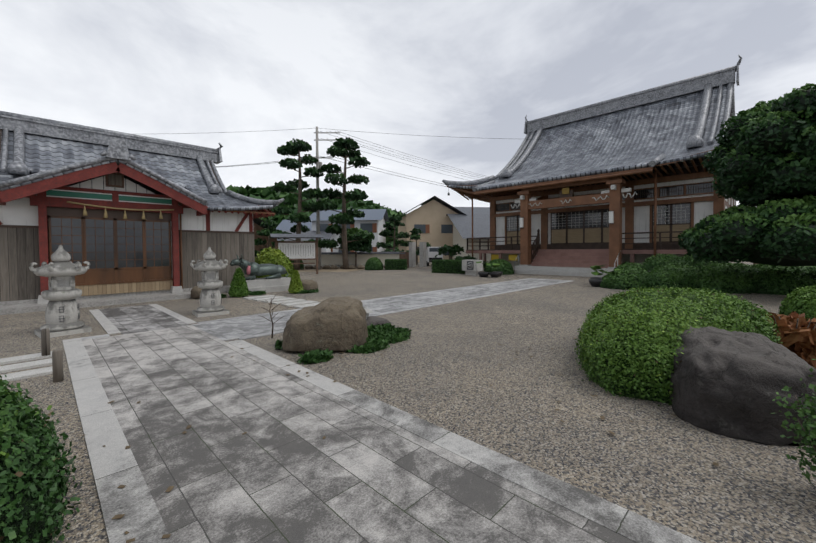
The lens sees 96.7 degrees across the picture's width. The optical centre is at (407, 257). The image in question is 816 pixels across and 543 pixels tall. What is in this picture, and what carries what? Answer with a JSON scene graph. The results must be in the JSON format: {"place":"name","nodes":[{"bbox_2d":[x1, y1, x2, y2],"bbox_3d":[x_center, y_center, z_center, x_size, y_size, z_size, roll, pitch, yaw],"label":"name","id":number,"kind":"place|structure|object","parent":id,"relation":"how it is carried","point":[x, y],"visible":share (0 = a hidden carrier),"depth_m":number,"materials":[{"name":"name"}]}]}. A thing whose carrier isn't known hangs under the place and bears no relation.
{"place":"outdoors","nodes":[
{"label":"outdoors","id":0,"kind":"place"},
{"bbox_2d":[0,278,702,542],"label":"paving","id":1,"kind":"structure","parent":0,"point":[368,469],"depth_m":2.88,"materials":[{"name":"stone"}]},
{"bbox_2d":[385,259,406,269],"bbox_3d":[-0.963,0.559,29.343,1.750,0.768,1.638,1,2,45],"label":"hedge","id":2,"kind":"object","parent":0,"point":[397,267],"visible":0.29,"depth_m":28.92,"materials":[{"name":"green plant"}]},
{"bbox_2d":[0,261,815,542],"bbox_3d":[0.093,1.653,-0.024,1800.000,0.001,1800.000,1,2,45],"label":"ground","id":3,"kind":"structure","parent":0,"point":[653,461],"depth_m":3.85,"materials":[{"name":"grey gravel"}]},
{"bbox_2d":[0,411,59,541],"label":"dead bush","id":4,"kind":"object","parent":3,"relation":"on","point":[19,474],"visible":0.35,"depth_m":1.94,"materials":[{"name":"plant"}]},
{"bbox_2d":[0,397,62,542],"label":"bush","id":5,"kind":"object","parent":3,"relation":"on","point":[26,505],"visible":0.21,"depth_m":1.99,"materials":[{"name":"green plant"}]},
{"bbox_2d":[0,363,52,457],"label":"bush","id":6,"kind":"object","parent":5,"relation":"attached to","point":[6,429],"visible":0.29,"depth_m":2.40,"materials":[{"name":"green plant"}]},
{"bbox_2d":[0,375,81,542],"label":"bush leaves","id":7,"kind":"object","parent":5,"relation":"attached to","point":[51,441],"visible":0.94,"depth_m":2.12,"materials":[{"name":"green plant"}]},
{"bbox_2d":[41,328,63,382],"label":"stone posts","id":8,"kind":"object","parent":3,"relation":"on","point":[57,365],"visible":0.94,"depth_m":4.61,"materials":[{"name":"grey stone"}]},
{"bbox_2d":[29,245,91,337],"bbox_3d":[-7.019,0.627,7.356,0.854,1.791,0.909,1,2,45],"label":"lantern","id":9,"kind":"object","parent":3,"relation":"on","point":[61,295],"visible":0.98,"depth_m":7.21,"materials":[{"name":"stone"}]},
{"bbox_2d":[0,173,274,314],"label":"temple building","id":10,"kind":"structure","parent":3,"relation":"on","point":[130,244],"depth_m":11.74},
{"bbox_2d":[0,159,205,204],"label":"gable roof edge","id":11,"kind":"object","parent":10,"relation":"attached to","point":[146,187],"visible":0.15,"depth_m":11.30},
{"bbox_2d":[0,137,208,215],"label":"gable roof trim","id":12,"kind":"structure","parent":11,"relation":"attached to","point":[117,148],"depth_m":10.90,"materials":[{"name":"red wood"}]},
{"bbox_2d":[0,130,277,214],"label":"tiled roof","id":13,"kind":"structure","parent":10,"relation":"on","point":[43,153],"depth_m":13.62,"materials":[{"name":"grey tile"}]},
{"bbox_2d":[0,111,283,204],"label":"shrine roof ridges","id":14,"kind":"object","parent":13,"relation":"on","point":[20,125],"visible":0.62,"depth_m":13.43,"materials":[{"name":"grey tile"}]},
{"bbox_2d":[211,205,273,218],"bbox_3d":[-11.043,-1.890,14.102,6.462,0.412,9.201,1,2,45],"label":"shrine eave","id":15,"kind":"object","parent":13,"relation":"attached to","point":[256,215],"visible":0.29,"depth_m":15.12,"materials":[{"name":"red wood"}]},
{"bbox_2d":[190,247,228,316],"bbox_3d":[-5.155,0.580,9.451,0.819,1.755,0.896,1,2,45],"label":"lantern","id":16,"kind":"object","parent":3,"relation":"on","point":[210,284],"visible":1,"depth_m":9.27,"materials":[{"name":"stone"}]},
{"bbox_2d":[228,268,248,297],"bbox_3d":[-6.014,0.866,12.904,0.700,1.073,0.688,1,2,45],"label":"conical shrub","id":17,"kind":"object","parent":3,"relation":"on","point":[239,283],"depth_m":12.74,"materials":[{"name":"green plant"}]},
{"bbox_2d":[227,254,290,292],"bbox_3d":[-5.890,0.576,14.596,1.250,1.523,2.455,1,2,45],"label":"cow statue","id":18,"kind":"object","parent":3,"relation":"on","point":[275,282],"visible":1,"depth_m":14.27,"materials":[{"name":"stone"}]},
{"bbox_2d":[259,295,285,337],"bbox_3d":[-2.592,1.089,6.837,0.468,0.834,0.415,0,1,-1],"label":"sapling","id":19,"kind":"object","parent":3,"relation":"on","point":[270,304],"visible":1,"depth_m":6.81,"materials":[{"name":"brown plant"}]},
{"bbox_2d":[255,247,293,277],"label":"yellow bush leaves","id":20,"kind":"object","parent":3,"relation":"on","point":[279,256],"visible":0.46,"depth_m":18.57,"materials":[{"name":"yellow plant"}]},
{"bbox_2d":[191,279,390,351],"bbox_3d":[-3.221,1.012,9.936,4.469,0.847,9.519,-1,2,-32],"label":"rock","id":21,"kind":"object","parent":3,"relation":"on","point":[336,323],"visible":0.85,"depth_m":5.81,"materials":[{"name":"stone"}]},
{"bbox_2d":[288,270,302,292],"bbox_3d":[-4.299,0.900,13.873,0.595,0.918,0.595,1,2,45],"label":"conical shrub","id":22,"kind":"object","parent":3,"relation":"on","point":[295,285],"depth_m":13.72,"materials":[{"name":"green plant"}]},
{"bbox_2d":[270,234,323,273],"bbox_3d":[-7.372,-0.245,24.101,3.300,2.720,1.256,-1,2,-23],"label":"notice board","id":23,"kind":"object","parent":3,"relation":"on","point":[300,250],"visible":0.9,"depth_m":24.07,"materials":[{"name":"white wood"}]},
{"bbox_2d":[291,260,303,268],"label":"bush leaves","id":24,"kind":"object","parent":3,"relation":"on","point":[301,265],"visible":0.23,"depth_m":30.56,"materials":[{"name":"green plant"}]},
{"bbox_2d":[221,288,411,364],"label":"plants","id":25,"kind":"object","parent":3,"relation":"on","point":[381,337],"visible":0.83,"depth_m":6.21,"materials":[{"name":"green plant"}]},
{"bbox_2d":[314,126,339,268],"bbox_3d":[-6.800,-5.057,30.906,2.200,12.000,0.639,-1,1,-5],"label":"utility pole","id":26,"kind":"object","parent":3,"relation":"on","point":[318,163],"visible":0.83,"depth_m":30.58,"materials":[{"name":"grey concrete"}]},
{"bbox_2d":[173,128,502,186],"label":"wires","id":27,"kind":"object","parent":26,"relation":"hanging from","point":[362,151],"visible":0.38,"depth_m":31.80,"materials":[{"name":"grey rubber"}]},
{"bbox_2d":[259,203,397,243],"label":"trees","id":28,"kind":"object","parent":3,"relation":"on","point":[278,219],"visible":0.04,"depth_m":59.27,"materials":[{"name":"green plant"}]},
{"bbox_2d":[297,267,363,271],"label":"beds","id":29,"kind":"object","parent":3,"relation":"on","point":[326,270],"visible":0.1,"depth_m":28.82,"materials":[{"name":"grey stone"}]},
{"bbox_2d":[254,220,283,255],"bbox_3d":[-11.108,-0.996,28.736,2.652,4.056,3.264,1,2,45],"label":"pine","id":30,"kind":"object","parent":29,"relation":"on","point":[265,232],"depth_m":28.45,"materials":[{"name":"green plant"}]},
{"bbox_2d":[271,138,326,269],"bbox_3d":[-8.847,-4.340,29.829,4.723,10.690,4.912,1,2,45],"label":"pine","id":31,"kind":"object","parent":29,"relation":"on","point":[291,148],"depth_m":29.32,"materials":[{"name":"green plant"}]},
{"bbox_2d":[309,137,374,268],"bbox_3d":[-5.512,-4.497,30.162,5.257,10.933,5.408,1,2,45],"label":"pine","id":32,"kind":"object","parent":29,"relation":"on","point":[337,148],"depth_m":29.64,"materials":[{"name":"green plant"}]},
{"bbox_2d":[337,227,372,266],"bbox_3d":[-4.796,-0.955,32.849,3.170,3.680,3.157,1,2,45],"label":"tree","id":33,"kind":"object","parent":29,"relation":"on","point":[363,246],"depth_m":32.01,"materials":[{"name":"green plant"}]},
{"bbox_2d":[302,232,426,268],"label":"boundary wall","id":34,"kind":"structure","parent":3,"relation":"on","point":[333,260],"depth_m":33.86,"materials":[{"name":"stone"}]},
{"bbox_2d":[253,196,490,262],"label":"houses","id":35,"kind":"structure","parent":3,"relation":"on","point":[438,222],"depth_m":45.49,"materials":[{"name":"grey paint"}]},
{"bbox_2d":[365,257,382,269],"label":"bush leaves","id":36,"kind":"object","parent":3,"relation":"on","point":[376,262],"visible":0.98,"depth_m":28.83,"materials":[{"name":"green plant"}]},
{"bbox_2d":[376,214,410,251],"bbox_3d":[-1.444,-1.754,35.977,3.498,5.088,3.860,1,2,45],"label":"pine","id":37,"kind":"object","parent":3,"relation":"on","point":[397,222],"depth_m":35.58,"materials":[{"name":"green plant"}]},
{"bbox_2d":[41,281,763,542],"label":"litter","id":38,"kind":"object","parent":3,"relation":"on","point":[169,488],"visible":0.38,"depth_m":3.20,"materials":[{"name":"brown plant"}]},
{"bbox_2d":[404,228,430,264],"bbox_3d":[0.814,-1.220,37.922,2.662,3.892,3.281,1,2,45],"label":"pine","id":39,"kind":"object","parent":3,"relation":"on","point":[414,231],"depth_m":37.62,"materials":[{"name":"green plant"}]},
{"bbox_2d":[426,247,442,265],"bbox_3d":[2.345,-0.180,36.065,1.480,1.870,3.350,-1,1,-10],"label":"kei truck","id":40,"kind":"object","parent":3,"relation":"on","point":[431,253],"visible":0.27,"depth_m":34.49,"materials":[{"name":"white metal"}]},
{"bbox_2d":[435,244,465,259],"bbox_3d":[3.301,-0.102,28.544,2.391,2.067,2.625,1,2,45],"label":"tree","id":41,"kind":"object","parent":3,"relation":"on","point":[446,249],"depth_m":28.30,"materials":[{"name":"green plant"}]},
{"bbox_2d":[455,254,475,259],"bbox_3d":[4.217,0.332,27.079,2.417,1.260,2.225,1,2,45],"label":"shrub","id":42,"kind":"object","parent":3,"relation":"on","point":[468,257],"visible":0.35,"depth_m":26.62,"materials":[{"name":"green plant"}]},
{"bbox_2d":[484,258,513,274],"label":"bush leaves","id":43,"kind":"object","parent":3,"relation":"on","point":[509,269],"visible":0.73,"depth_m":23.07,"materials":[{"name":"green plant"}]},
{"bbox_2d":[462,260,648,286],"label":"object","id":44,"kind":"object","parent":3,"relation":"on","point":[475,269],"visible":0.62,"depth_m":22.01,"materials":[{"name":"stone"}]},
{"bbox_2d":[476,261,620,275],"bbox_3d":[6.743,0.505,18.345,1.569,0.566,7.997,-1,2,-35],"label":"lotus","id":45,"kind":"object","parent":44,"relation":"on","point":[596,272],"visible":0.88,"depth_m":16.38,"materials":[{"name":"green plant"}]},
{"bbox_2d":[466,166,756,276],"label":"temple building","id":46,"kind":"structure","parent":3,"relation":"on","point":[611,223],"depth_m":22.59,"materials":[{"name":"brown wood"}]},
{"bbox_2d":[446,84,732,195],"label":"hall roof","id":47,"kind":"structure","parent":46,"relation":"on","point":[640,136],"depth_m":25.50,"materials":[{"name":"grey tile"}]},
{"bbox_2d":[447,150,713,202],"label":"roof eaves","id":48,"kind":"object","parent":47,"relation":"attached to","point":[477,195],"visible":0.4,"depth_m":22.17,"materials":[{"name":"brown wood"}]},
{"bbox_2d":[442,55,741,191],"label":"hall roof ridges","id":49,"kind":"object","parent":47,"relation":"on","point":[707,82],"visible":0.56,"depth_m":26.84,"materials":[{"name":"grey tile"}]},
{"bbox_2d":[574,283,782,405],"bbox_3d":[3.951,1.126,5.431,2.158,1.223,4.234,1,2,45],"label":"rounded bush","id":50,"kind":"object","parent":3,"relation":"on","point":[665,295],"visible":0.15,"depth_m":4.26,"materials":[{"name":"green plant"}]},
{"bbox_2d":[600,253,815,294],"bbox_3d":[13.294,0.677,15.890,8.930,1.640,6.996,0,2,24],"label":"hedge","id":51,"kind":"object","parent":3,"relation":"on","point":[673,278],"visible":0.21,"depth_m":14.23,"materials":[{"name":"green plant"}]},
{"bbox_2d":[668,326,815,445],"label":"rock","id":52,"kind":"object","parent":3,"relation":"on","point":[727,383],"visible":0.77,"depth_m":3.20,"materials":[{"name":"grey stone"}]},
{"bbox_2d":[677,83,815,265],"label":"tree","id":53,"kind":"object","parent":3,"relation":"on","point":[759,109],"visible":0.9,"depth_m":11.23,"materials":[{"name":"green plant"}]},
{"bbox_2d":[766,311,815,367],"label":"red plant","id":54,"kind":"object","parent":3,"relation":"on","point":[800,341],"depth_m":4.85,"materials":[{"name":"brown plant"}]},
{"bbox_2d":[771,359,815,486],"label":"shrub","id":55,"kind":"object","parent":3,"relation":"on","point":[807,424],"depth_m":2.41,"materials":[{"name":"green plant"}]},
{"bbox_2d":[778,285,815,320],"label":"bush leaves","id":56,"kind":"object","parent":3,"relation":"on","point":[796,302],"visible":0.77,"depth_m":8.17,"materials":[{"name":"green plant"}]},
{"bbox_2d":[0,0,815,213],"label":"sky","id":57,"kind":"structure","parent":0,"point":[475,70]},
{"bbox_2d":[431,259,464,273],"bbox_3d":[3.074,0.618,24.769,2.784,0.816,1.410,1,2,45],"label":"hedge","id":58,"kind":"object","parent":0,"point":[451,267],"visible":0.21,"depth_m":24.50,"materials":[{"name":"green plant"}]},
{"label":"hill","id":59,"kind":"structure","parent":0,"visible":0},
{"bbox_2d":[226,185,406,251],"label":"background trees","id":60,"kind":"object","parent":59,"relation":"on","point":[266,193],"visible":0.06,"depth_m":139.21,"materials":[{"name":"green plant"}]}
]}

